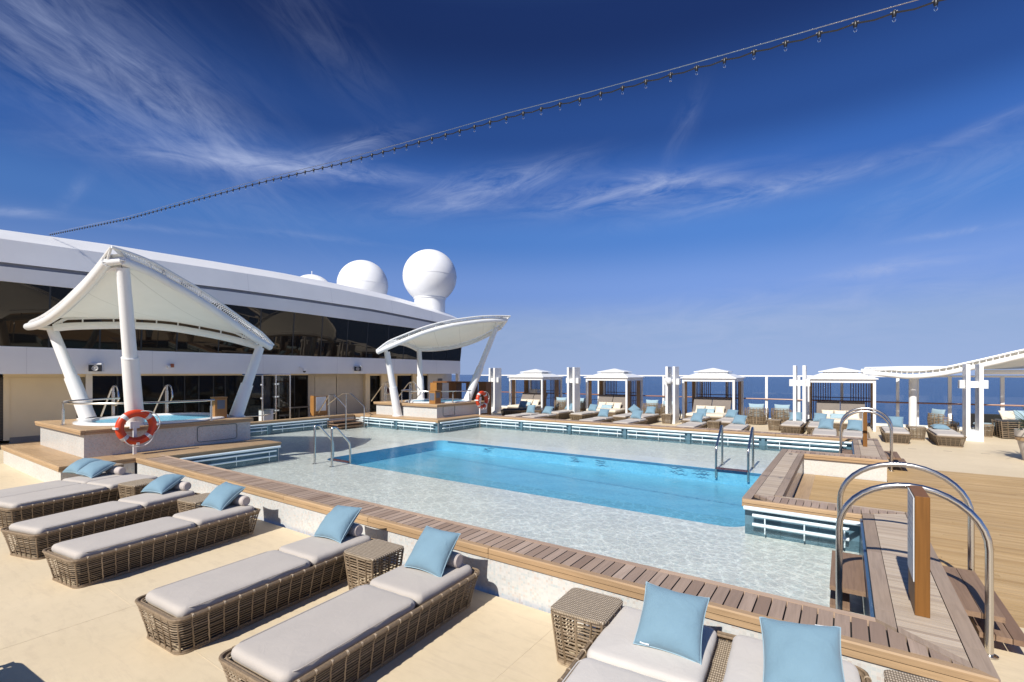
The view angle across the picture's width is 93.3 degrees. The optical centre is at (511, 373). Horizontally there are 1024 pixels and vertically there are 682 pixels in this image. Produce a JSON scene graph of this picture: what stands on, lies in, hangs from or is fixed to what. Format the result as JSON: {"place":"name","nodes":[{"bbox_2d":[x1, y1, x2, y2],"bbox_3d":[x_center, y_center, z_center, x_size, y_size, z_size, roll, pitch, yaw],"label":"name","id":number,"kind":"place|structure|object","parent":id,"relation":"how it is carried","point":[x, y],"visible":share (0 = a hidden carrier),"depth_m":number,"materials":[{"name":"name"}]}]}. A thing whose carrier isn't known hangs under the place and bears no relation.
{"place":"outdoors","nodes":[
{"label":"outdoors","id":0,"kind":"place"},
{"bbox_2d":[0,230,462,443],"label":"ship building","id":1,"kind":"structure","parent":0,"point":[328,336],"depth_m":22.70,"materials":[{"name":"white paint"}]},
{"bbox_2d":[0,281,48,347],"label":"window","id":2,"kind":"structure","parent":1,"relation":"in","point":[20,303],"depth_m":17.03,"materials":[{"name":"black glass"}]},
{"bbox_2d":[50,286,99,348],"bbox_3d":[-16.444,-2.065,18.232,0.225,2.240,1.420,0,0,34],"label":"window","id":3,"kind":"structure","parent":1,"relation":"in","point":[87,338],"depth_m":18.25,"materials":[{"name":"black glass"}]},
{"bbox_2d":[93,376,115,416],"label":"window","id":4,"kind":"structure","parent":1,"relation":"in","point":[102,385],"depth_m":20.17,"materials":[{"name":"black glass"}]},
{"bbox_2d":[101,319,140,350],"bbox_3d":[-15.646,-2.071,19.394,0.226,2.253,1.304,0,0,34],"label":"window","id":5,"kind":"structure","parent":1,"relation":"in","point":[110,338],"depth_m":19.22,"materials":[{"name":"black glass"}]},
{"bbox_2d":[118,376,124,415],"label":"window","id":6,"kind":"structure","parent":1,"relation":"in","point":[121,410],"depth_m":20.67,"materials":[{"name":"black glass"}]},
{"bbox_2d":[142,376,162,413],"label":"window","id":7,"kind":"structure","parent":1,"relation":"in","point":[152,386],"depth_m":21.63,"materials":[{"name":"black glass"}]},
{"bbox_2d":[142,320,176,351],"bbox_3d":[-14.898,-2.077,20.482,0.247,2.265,1.240,0,0,34],"label":"window","id":8,"kind":"structure","parent":1,"relation":"in","point":[152,340],"depth_m":20.49,"materials":[{"name":"black glass"}]},
{"bbox_2d":[164,376,183,412],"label":"window","id":9,"kind":"structure","parent":1,"relation":"in","point":[177,382],"depth_m":22.37,"materials":[{"name":"black glass"}]},
{"bbox_2d":[185,376,197,411],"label":"window","id":10,"kind":"structure","parent":1,"relation":"in","point":[191,382],"depth_m":22.92,"materials":[{"name":"black glass"}]},
{"bbox_2d":[177,303,219,352],"bbox_3d":[-14.050,-2.085,21.713,0.241,2.280,1.650,0,0,34],"label":"window","id":11,"kind":"structure","parent":1,"relation":"in","point":[186,342],"depth_m":21.70,"materials":[{"name":"black glass"}]},
{"bbox_2d":[200,375,212,412],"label":"window","id":12,"kind":"structure","parent":1,"relation":"in","point":[206,381],"depth_m":23.46,"materials":[{"name":"black glass"}]},
{"bbox_2d":[214,375,223,396],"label":"window","id":13,"kind":"structure","parent":1,"relation":"in","point":[218,379],"depth_m":23.93,"materials":[{"name":"black glass"}]},
{"bbox_2d":[226,375,242,414],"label":"window","id":14,"kind":"structure","parent":1,"relation":"in","point":[233,382],"depth_m":24.42,"materials":[{"name":"black glass"}]},
{"bbox_2d":[219,304,260,353],"bbox_3d":[-13.031,-2.085,23.197,0.232,2.280,1.850,0,0,34],"label":"window","id":15,"kind":"structure","parent":1,"relation":"in","point":[251,314],"depth_m":23.22,"materials":[{"name":"black glass"}]},
{"bbox_2d":[244,376,261,421],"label":"window","id":16,"kind":"structure","parent":1,"relation":"in","point":[255,401],"depth_m":25.41,"materials":[{"name":"black glass"}]},
{"bbox_2d":[264,376,278,419],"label":"window","id":17,"kind":"structure","parent":1,"relation":"in","point":[269,381],"depth_m":26.12,"materials":[{"name":"black glass"}]},
{"bbox_2d":[260,309,293,354],"bbox_3d":[-11.997,-2.081,24.701,0.234,2.273,1.700,0,0,34],"label":"window","id":18,"kind":"structure","parent":1,"relation":"in","point":[277,325],"depth_m":24.75,"materials":[{"name":"black glass"}]},
{"bbox_2d":[280,375,293,418],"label":"window","id":19,"kind":"structure","parent":1,"relation":"in","point":[284,379],"depth_m":26.82,"materials":[{"name":"black glass"}]},
{"bbox_2d":[295,375,306,417],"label":"window","id":20,"kind":"structure","parent":1,"relation":"in","point":[300,380],"depth_m":27.57,"materials":[{"name":"black glass"}]},
{"bbox_2d":[293,313,321,355],"bbox_3d":[-11.028,-2.074,26.116,0.229,2.257,1.630,0,0,34],"label":"window","id":21,"kind":"structure","parent":1,"relation":"in","point":[307,327],"depth_m":26.09,"materials":[{"name":"black glass"}]},
{"bbox_2d":[315,377,335,415],"bbox_3d":[-11.144,1.370,28.877,0.165,2.340,1.420,0,0,34],"label":"door","id":22,"kind":"structure","parent":1,"relation":"in","point":[324,386],"depth_m":28.95,"materials":[{"name":"beige metal"}]},
{"bbox_2d":[321,316,347,356],"bbox_3d":[-10.080,-2.056,27.497,0.224,2.222,1.620,0,0,34],"label":"window","id":23,"kind":"structure","parent":1,"relation":"in","point":[334,333],"depth_m":27.47,"materials":[{"name":"black glass"}]},
{"bbox_2d":[347,320,367,357],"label":"window","id":24,"kind":"structure","parent":1,"relation":"in","point":[357,330],"depth_m":28.77,"materials":[{"name":"black glass"}]},
{"bbox_2d":[336,260,387,294],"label":"satellite dome","id":25,"kind":"structure","parent":1,"relation":"on","point":[365,275],"depth_m":38.17,"materials":[{"name":"white paint"}]},
{"bbox_2d":[370,376,378,408],"bbox_3d":[-9.215,1.225,31.901,0.120,2.150,1.050,0,0,34],"label":"doorway","id":26,"kind":"structure","parent":1,"relation":"in","point":[374,380],"depth_m":31.98,"materials":[{"name":"black glass"}]},
{"bbox_2d":[366,323,388,358],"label":"window","id":27,"kind":"structure","parent":1,"relation":"in","point":[377,333],"depth_m":29.93,"materials":[{"name":"black glass"}]},
{"bbox_2d":[388,325,404,358],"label":"window","id":28,"kind":"structure","parent":1,"relation":"in","point":[396,352],"depth_m":31.29,"materials":[{"name":"black glass"}]},
{"bbox_2d":[397,376,410,399],"bbox_3d":[-7.646,1.325,34.008,0.120,2.350,1.400,0,0,34],"label":"doorway","id":29,"kind":"structure","parent":1,"relation":"in","point":[402,381],"depth_m":33.94,"materials":[{"name":"black glass"}]},
{"bbox_2d":[403,327,420,359],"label":"window","id":30,"kind":"structure","parent":1,"relation":"in","point":[409,353],"depth_m":32.28,"materials":[{"name":"black glass"}]},
{"bbox_2d":[402,249,456,312],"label":"satellite dome","id":31,"kind":"structure","parent":1,"relation":"on","point":[429,277],"depth_m":35.55,"materials":[{"name":"white paint"}]},
{"bbox_2d":[48,0,943,236],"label":"festoon lights","id":32,"kind":"object","parent":1,"relation":"hanging from","point":[893,13],"visible":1,"depth_m":5.59,"materials":[{"name":"black metal"}]},
{"bbox_2d":[0,407,1023,681],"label":"deck floor","id":33,"kind":"structure","parent":0,"point":[52,631],"depth_m":4.93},
{"bbox_2d":[0,472,157,528],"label":"sun lounger","id":34,"kind":"object","parent":33,"relation":"on","point":[23,503],"visible":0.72,"depth_m":8.84,"materials":[{"name":"fabric"}]},
{"bbox_2d":[63,458,101,473],"bbox_3d":[-9.323,1.992,10.483,0.509,0.233,0.509,-2,23,20],"label":"blue pillow","id":35,"kind":"object","parent":34,"relation":"on","point":[75,467],"visible":0.74,"depth_m":10.34,"materials":[{"name":"fabric"}]},
{"bbox_2d":[76,460,115,477],"bbox_3d":[-8.736,1.992,10.153,0.509,0.255,0.509,3,25,20],"label":"blue pillow","id":36,"kind":"object","parent":34,"relation":"on","point":[94,469],"visible":1,"depth_m":10.04,"materials":[{"name":"fabric"}]},
{"bbox_2d":[0,489,200,559],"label":"sun lounger","id":37,"kind":"object","parent":33,"relation":"on","point":[35,536],"visible":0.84,"depth_m":7.35,"materials":[{"name":"fabric"}]},
{"bbox_2d":[141,474,184,493],"bbox_3d":[-6.351,2.000,8.804,0.509,0.247,0.509,-3,23,18],"label":"blue pillow","id":38,"kind":"object","parent":37,"relation":"on","point":[162,484],"visible":1,"depth_m":8.67,"materials":[{"name":"fabric"}]},
{"bbox_2d":[118,478,154,498],"bbox_3d":[-7.175,2.346,9.334,0.531,0.504,0.532,0,0,22],"label":"side table","id":39,"kind":"object","parent":33,"relation":"on","point":[140,483],"visible":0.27,"depth_m":9.17,"materials":[{"name":"wicker"}]},
{"bbox_2d":[42,504,260,588],"bbox_3d":[-5.009,2.368,6.996,0.880,0.462,2.481,0,0,27],"label":"sun lounger","id":40,"kind":"object","parent":33,"relation":"on","point":[87,558],"visible":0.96,"depth_m":6.52,"materials":[{"name":"wicker"}]},
{"bbox_2d":[201,481,244,510],"bbox_3d":[-4.672,1.971,7.822,0.509,0.233,0.509,4,38,26],"label":"blue pillow","id":41,"kind":"object","parent":40,"relation":"on","point":[222,496],"visible":1,"depth_m":7.71,"materials":[{"name":"fabric"}]},
{"bbox_2d":[177,493,209,512],"bbox_3d":[-5.247,2.346,8.167,0.531,0.504,0.532,0,0,26],"label":"side table","id":42,"kind":"object","parent":33,"relation":"on","point":[194,500],"visible":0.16,"depth_m":8.02,"materials":[{"name":"wicker"}]},
{"bbox_2d":[135,534,373,654],"bbox_3d":[-2.743,2.368,5.597,0.880,0.462,2.481,0,0,31],"label":"sun lounger","id":43,"kind":"object","parent":33,"relation":"on","point":[190,611],"visible":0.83,"depth_m":5.02,"materials":[{"name":"fabric"}]},
{"bbox_2d":[314,505,361,542],"bbox_3d":[-2.295,1.956,6.372,0.509,0.255,0.509,-2,41,31],"label":"blue pillow","id":44,"kind":"object","parent":43,"relation":"on","point":[337,522],"visible":1,"depth_m":6.26,"materials":[{"name":"fabric"}]},
{"bbox_2d":[242,374,290,420],"bbox_3d":[-11.103,1.310,22.424,0.606,2.580,3.031,0,0,15],"label":"glass screen","id":45,"kind":"object","parent":33,"relation":"on","point":[276,396],"visible":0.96,"depth_m":22.88,"materials":[{"name":"silver metal"}]},
{"bbox_2d":[310,396,326,415],"bbox_3d":[-9.628,1.590,24.110,0.323,0.980,0.760,0,0,34],"label":"notice board","id":46,"kind":"object","parent":33,"relation":"on","point":[316,403],"visible":0.99,"depth_m":23.88,"materials":[{"name":"brown wood"}]},
{"bbox_2d":[218,563,479,681],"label":"sun lounger","id":47,"kind":"object","parent":33,"relation":"on","point":[348,635],"visible":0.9,"depth_m":4.21,"materials":[{"name":"fabric"}]},
{"bbox_2d":[404,526,460,576],"bbox_3d":[-0.882,1.945,5.338,0.509,0.509,0.247,2,-42,30],"label":"blue pillow","id":48,"kind":"object","parent":47,"relation":"on","point":[432,550],"visible":1,"depth_m":5.24,"materials":[{"name":"fabric"}]},
{"bbox_2d":[446,551,462,567],"bbox_3d":[-0.783,2.070,5.464,0.481,0.168,0.168,0,0,31],"label":"head roll","id":49,"kind":"object","parent":47,"relation":"on","point":[455,560],"visible":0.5,"depth_m":5.32,"materials":[{"name":"fabric"}]},
{"bbox_2d":[344,539,403,589],"bbox_3d":[-1.649,2.346,5.792,0.531,0.504,0.532,0,0,32],"label":"side table","id":50,"kind":"object","parent":33,"relation":"on","point":[372,552],"visible":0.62,"depth_m":5.69,"materials":[{"name":"wicker"}]},
{"bbox_2d":[430,381,491,414],"bbox_3d":[-3.148,1.538,29.146,4.400,2.116,0.520,0,0,34],"label":"dark shelter frame","id":51,"kind":"object","parent":33,"relation":"on","point":[457,385],"visible":0.41,"depth_m":28.98,"materials":[{"name":"brown wood"}]},
{"bbox_2d":[488,368,501,412],"bbox_3d":[-1.113,1.119,31.879,0.820,2.957,0.770,0,0,34],"label":"pylon","id":52,"kind":"object","parent":33,"relation":"on","point":[494,377],"visible":0.92,"depth_m":31.68,"materials":[{"name":"white metal"}]},
{"bbox_2d":[507,393,547,408],"bbox_3d":[1.022,1.952,32.355,1.920,1.223,2.148,0,0,34],"label":"daybed","id":53,"kind":"object","parent":33,"relation":"on","point":[535,396],"visible":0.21,"depth_m":32.80,"materials":[{"name":"fabric"}]},
{"bbox_2d":[508,369,562,411],"bbox_3d":[1.647,1.149,33.265,2.830,2.897,2.880,0,0,34],"label":"cabana","id":54,"kind":"object","parent":33,"relation":"on","point":[529,376],"visible":0.7,"depth_m":32.88,"materials":[{"name":"white paint"}]},
{"bbox_2d":[566,367,580,412],"bbox_3d":[3.643,1.119,28.612,0.820,2.957,0.770,0,0,34],"label":"pylon","id":55,"kind":"object","parent":33,"relation":"on","point":[573,380],"visible":0.85,"depth_m":28.42,"materials":[{"name":"white metal"}]},
{"bbox_2d":[569,411,598,419],"bbox_3d":[4.151,2.368,27.055,0.880,0.462,2.481,0,0,37],"label":"sun lounger","id":56,"kind":"object","parent":33,"relation":"on","point":[582,415],"visible":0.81,"depth_m":26.33,"materials":[{"name":"wicker"}]},
{"bbox_2d":[550,588,622,666],"bbox_3d":[0.686,2.346,4.406,0.531,0.504,0.532,0,0,32],"label":"side table","id":57,"kind":"object","parent":33,"relation":"on","point":[591,608],"visible":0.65,"depth_m":4.30,"materials":[{"name":"wicker"}]},
{"bbox_2d":[586,395,624,416],"bbox_3d":[5.753,1.952,29.105,1.920,1.223,2.148,0,0,34],"label":"daybed","id":58,"kind":"object","parent":33,"relation":"on","point":[613,398],"visible":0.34,"depth_m":29.45,"materials":[{"name":"fabric"}]},
{"bbox_2d":[584,369,644,412],"bbox_3d":[6.378,1.149,30.015,2.830,2.897,2.880,0,0,34],"label":"cabana","id":59,"kind":"object","parent":33,"relation":"on","point":[610,375],"visible":0.73,"depth_m":29.68,"materials":[{"name":"white fabric"}]},
{"bbox_2d":[663,366,680,423],"bbox_3d":[8.398,1.119,25.344,0.820,2.957,0.770,0,0,34],"label":"pylon","id":60,"kind":"object","parent":33,"relation":"on","point":[676,381],"visible":0.81,"depth_m":25.14,"materials":[{"name":"white metal"}]},
{"bbox_2d":[685,397,731,422],"bbox_3d":[10.508,1.952,25.837,1.920,1.223,2.148,0,0,34],"label":"daybed","id":61,"kind":"object","parent":33,"relation":"on","point":[705,402],"visible":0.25,"depth_m":26.23,"materials":[{"name":"fabric"}]},
{"bbox_2d":[680,368,745,419],"bbox_3d":[11.133,1.149,26.747,2.830,2.897,2.880,0,0,34],"label":"cabana","id":62,"kind":"object","parent":33,"relation":"on","point":[710,375],"visible":0.74,"depth_m":26.39,"materials":[{"name":"white paint"}]},
{"bbox_2d":[557,606,871,681],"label":"sun lounger","id":63,"kind":"object","parent":33,"relation":"on","point":[611,652],"visible":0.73,"depth_m":3.64,"materials":[{"name":"fabric"}]},
{"bbox_2d":[633,581,709,664],"bbox_3d":[1.266,1.956,3.839,0.510,0.509,0.233,3,-43,28],"label":"blue pillow","id":64,"kind":"object","parent":63,"relation":"on","point":[671,621],"visible":1,"depth_m":3.76,"materials":[{"name":"fabric"}]},
{"bbox_2d":[759,617,844,681],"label":"blue pillow","id":65,"kind":"object","parent":63,"relation":"on","point":[795,652],"visible":1,"depth_m":3.26,"materials":[{"name":"fabric"}]},
{"bbox_2d":[472,375,1023,430],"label":"glass railing","id":66,"kind":"object","parent":33,"relation":"on","point":[1002,405],"visible":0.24,"depth_m":24.11,"materials":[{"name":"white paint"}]},
{"bbox_2d":[744,403,768,423],"bbox_3d":[12.540,2.052,24.809,1.132,1.034,0.982,0,0,26],"label":"wicker armchair","id":67,"kind":"object","parent":33,"relation":"on","point":[756,414],"visible":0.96,"depth_m":24.49,"materials":[{"name":"wicker"}]},
{"bbox_2d":[771,404,791,423],"bbox_3d":[13.532,2.052,24.129,0.982,1.034,1.132,0,0,-44],"label":"wicker armchair","id":68,"kind":"object","parent":33,"relation":"on","point":[781,412],"visible":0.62,"depth_m":23.86,"materials":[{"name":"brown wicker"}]},
{"bbox_2d":[779,420,806,433],"bbox_3d":[12.434,2.368,21.364,0.880,0.462,2.481,0,0,36],"label":"ottoman","id":69,"kind":"object","parent":33,"relation":"on","point":[792,426],"visible":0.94,"depth_m":20.52,"materials":[{"name":"wicker"}]},
{"bbox_2d":[789,365,810,430],"bbox_3d":[13.146,1.119,22.083,0.820,2.957,0.770,0,0,34],"label":"pylon","id":70,"kind":"object","parent":33,"relation":"on","point":[804,382],"visible":0.87,"depth_m":21.86,"materials":[{"name":"white metal"}]},
{"bbox_2d":[810,428,838,435],"bbox_3d":[11.709,2.368,18.102,0.880,0.462,2.481,0,0,34],"label":"sun lounger","id":71,"kind":"object","parent":33,"relation":"on","point":[825,431],"visible":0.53,"depth_m":17.90,"materials":[{"name":"fabric"}]},
{"bbox_2d":[816,401,864,429],"bbox_3d":[15.301,1.952,22.544,1.920,1.223,2.148,0,0,34],"label":"daybed","id":72,"kind":"object","parent":33,"relation":"on","point":[846,406],"visible":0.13,"depth_m":23.07,"materials":[{"name":"fabric"}]},
{"bbox_2d":[807,367,877,431],"bbox_3d":[15.926,1.149,23.454,2.830,2.897,2.880,0,0,34],"label":"cabana","id":73,"kind":"object","parent":33,"relation":"on","point":[841,375],"visible":0.85,"depth_m":22.94,"materials":[{"name":"white paint"}]},
{"bbox_2d":[879,426,911,443],"bbox_3d":[14.926,2.368,18.864,0.880,0.462,2.481,0,0,34],"label":"sun lounger","id":74,"kind":"object","parent":33,"relation":"on","point":[901,435],"visible":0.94,"depth_m":17.99,"materials":[{"name":"wicker"}]},
{"bbox_2d":[883,670,938,681],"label":"side table","id":75,"kind":"object","parent":33,"relation":"on","point":[893,676],"visible":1,"depth_m":3.33,"materials":[{"name":"wicker"}]},
{"bbox_2d":[908,426,925,439],"bbox_3d":[15.933,2.346,19.021,0.531,0.504,0.532,0,0,34],"label":"side table","id":76,"kind":"object","parent":33,"relation":"on","point":[922,431],"visible":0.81,"depth_m":18.88,"materials":[{"name":"wicker"}]},
{"bbox_2d":[861,349,1023,429],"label":"tension canopy","id":77,"kind":"object","parent":33,"relation":"on","point":[1012,360],"visible":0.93,"depth_m":21.38,"materials":[{"name":"white fabric"}]},
{"bbox_2d":[927,408,959,431],"bbox_3d":[18.617,2.052,20.907,0.982,1.034,1.132,0,0,4],"label":"wicker armchair","id":78,"kind":"object","parent":33,"relation":"on","point":[936,416],"visible":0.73,"depth_m":20.65,"materials":[{"name":"beige wicker"}]},
{"bbox_2d":[926,428,966,447],"bbox_3d":[16.174,2.368,18.067,0.880,0.462,2.481,0,0,34],"label":"sun lounger","id":79,"kind":"object","parent":33,"relation":"on","point":[947,438],"visible":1,"depth_m":17.24,"materials":[{"name":"wicker"}]},
{"bbox_2d":[958,364,988,441],"bbox_3d":[17.918,1.119,18.804,0.820,2.957,0.770,0,0,34],"label":"pylon","id":80,"kind":"object","parent":33,"relation":"on","point":[979,384],"visible":0.99,"depth_m":18.58,"materials":[{"name":"white metal"}]},
{"bbox_2d":[971,413,1001,433],"bbox_3d":[20.207,2.159,20.494,1.100,0.818,1.132,0,0,34],"label":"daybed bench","id":81,"kind":"object","parent":33,"relation":"on","point":[988,418],"visible":0.21,"depth_m":20.79,"materials":[{"name":"wicker"}]},
{"bbox_2d":[991,410,1023,438],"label":"square armchair","id":82,"kind":"object","parent":33,"relation":"on","point":[1001,430],"visible":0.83,"depth_m":19.31,"materials":[{"name":"wicker"}]},
{"bbox_2d":[996,409,1023,459],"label":"planter","id":83,"kind":"object","parent":33,"relation":"on","point":[1019,434],"visible":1,"depth_m":14.44,"materials":[{"name":"stone"}]},
{"bbox_2d":[0,0,1023,374],"label":"sky","id":84,"kind":"structure","parent":0,"point":[848,198],"materials":[{"name":"blue"}]},
{"bbox_2d":[207,426,864,614],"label":"pool floor","id":85,"kind":"structure","parent":0,"point":[737,556],"depth_m":9.59,"materials":[{"name":"tile"}]},
{"bbox_2d":[1,412,280,481],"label":"tub platform","id":86,"kind":"structure","parent":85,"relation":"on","point":[56,451],"depth_m":13.12,"materials":[{"name":"white tile"}]},
{"bbox_2d":[112,421,159,453],"bbox_3d":[-9.624,1.659,12.388,0.275,0.837,0.940,0,0,34],"label":"buoy stand","id":87,"kind":"object","parent":86,"relation":"on","point":[135,425],"visible":0.84,"depth_m":12.42,"materials":[{"name":"white paint"}]},
{"bbox_2d":[115,409,159,446],"bbox_3d":[-9.592,1.402,12.393,0.200,0.956,0.939,0,0,34],"label":"lifebuoy","id":88,"kind":"object","parent":87,"relation":"hanging from","point":[124,418],"visible":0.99,"depth_m":12.32,"materials":[{"name":"orange plastic"}]},
{"bbox_2d":[60,397,214,424],"bbox_3d":[-10.945,1.072,13.708,3.841,0.628,2.354,0,0,15],"label":"tub handrail","id":89,"kind":"object","parent":86,"relation":"on","point":[74,402],"visible":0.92,"depth_m":13.09,"materials":[{"name":"silver metal"}]},
{"bbox_2d":[23,246,273,426],"bbox_3d":[-12.147,-0.762,14.682,7.100,4.467,5.339,0,0,13],"label":"tension canopy","id":90,"kind":"object","parent":86,"relation":"on","point":[124,287],"visible":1,"depth_m":13.55,"materials":[{"name":"white fabric"}]},
{"bbox_2d":[72,412,228,425],"bbox_3d":[-10.683,1.349,14.559,3.500,0.065,3.800,0,0,34],"label":"hot tub","id":91,"kind":"object","parent":86,"relation":"on","point":[167,418],"visible":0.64,"depth_m":14.38,"materials":[{"name":"liquid"}]},
{"bbox_2d":[210,397,227,417],"bbox_3d":[-9.069,1.055,14.966,0.284,0.660,0.384,0,0,34],"label":"wooden bin","id":92,"kind":"object","parent":86,"relation":"on","point":[219,406],"visible":0.92,"depth_m":14.86,"materials":[{"name":"brown wood"}]},
{"bbox_2d":[250,414,366,436],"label":"pool wall","id":93,"kind":"structure","parent":85,"relation":"on","point":[266,427],"depth_m":22.19,"materials":[{"name":"white tile"}]},
{"bbox_2d":[312,425,351,466],"bbox_3d":[-5.296,2.205,14.242,0.960,1.390,0.740,0,0,34],"label":"pool ladder","id":94,"kind":"object","parent":85,"relation":"on","point":[332,443],"visible":0.99,"depth_m":14.21,"materials":[{"name":"silver metal"}]},
{"bbox_2d":[354,398,488,432],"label":"tub platform","id":95,"kind":"structure","parent":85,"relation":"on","point":[435,418],"depth_m":23.11,"materials":[{"name":"white tile"}]},
{"bbox_2d":[405,398,470,402],"bbox_3d":[-3.824,1.407,25.073,3.300,0.065,3.500,0,0,34],"label":"hot tub","id":96,"kind":"object","parent":95,"relation":"on","point":[447,400],"visible":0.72,"depth_m":25.08,"materials":[{"name":"plastic"}]},
{"bbox_2d":[376,315,510,416],"bbox_3d":[-3.908,-0.521,25.880,7.332,5.287,4.376,0,0,-26],"label":"tension canopy","id":97,"kind":"object","parent":95,"relation":"on","point":[448,335],"visible":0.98,"depth_m":25.91,"materials":[{"name":"white fabric"}]},
{"bbox_2d":[327,440,760,526],"bbox_3d":[0.535,2.850,13.794,11.960,0.379,5.304,0,0,34],"label":"deep pool basin","id":98,"kind":"object","parent":85,"relation":"in","point":[698,494],"visible":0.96,"depth_m":13.99,"materials":[{"name":"blue liquid"}]},
{"bbox_2d":[136,455,998,681],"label":"pool wall","id":99,"kind":"structure","parent":85,"relation":"on","point":[539,575],"depth_m":5.34,"materials":[{"name":"brown wood"}]},
{"bbox_2d":[479,415,872,452],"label":"pool wall","id":100,"kind":"structure","parent":85,"relation":"on","point":[773,441],"depth_m":18.54,"materials":[{"name":"white tile"}]},
{"bbox_2d":[715,425,755,481],"bbox_3d":[6.232,2.200,13.529,0.950,1.400,0.940,0,0,34],"label":"pool ladder","id":101,"kind":"object","parent":85,"relation":"on","point":[751,436],"visible":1,"depth_m":13.39,"materials":[{"name":"silver metal"}]},
{"bbox_2d":[742,449,904,552],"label":"pool wall","id":102,"kind":"structure","parent":85,"relation":"on","point":[773,507],"depth_m":7.91,"materials":[{"name":"brown tile"}]},
{"bbox_2d":[852,438,886,457],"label":"pool wall","id":103,"kind":"structure","parent":85,"relation":"on","point":[874,448],"depth_m":13.38,"materials":[{"name":"tile"}]},
{"bbox_2d":[839,407,906,471],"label":"boarding steps","id":104,"kind":"structure","parent":85,"relation":"on","point":[892,455],"depth_m":13.43,"materials":[{"name":"silver metal"}]},
{"bbox_2d":[860,512,1000,681],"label":"pool wall","id":105,"kind":"structure","parent":85,"relation":"on","point":[946,629],"depth_m":4.47,"materials":[{"name":"brown wood"}]},
{"bbox_2d":[908,485,929,617],"bbox_3d":[3.647,1.566,4.343,0.112,1.022,0.510,0,0,34],"label":"sign post","id":106,"kind":"object","parent":105,"relation":"on","point":[919,546],"visible":1,"depth_m":4.14,"materials":[{"name":"brown wood"}]},
{"bbox_2d":[338,375,1023,473],"bbox_3d":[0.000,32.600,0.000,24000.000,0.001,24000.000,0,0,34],"label":"sea","id":107,"kind":"structure","parent":0,"point":[933,390],"depth_m":826.51,"materials":[{"name":"liquid"}]},
{"bbox_2d":[794,467,1023,627],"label":"teak deck","id":108,"kind":"structure","parent":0,"point":[997,503],"depth_m":9.16,"materials":[{"name":"brown wood"}]},
{"bbox_2d":[830,462,1023,659],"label":"boarding steps","id":109,"kind":"structure","parent":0,"point":[989,615],"depth_m":5.04,"materials":[{"name":"silver metal"}]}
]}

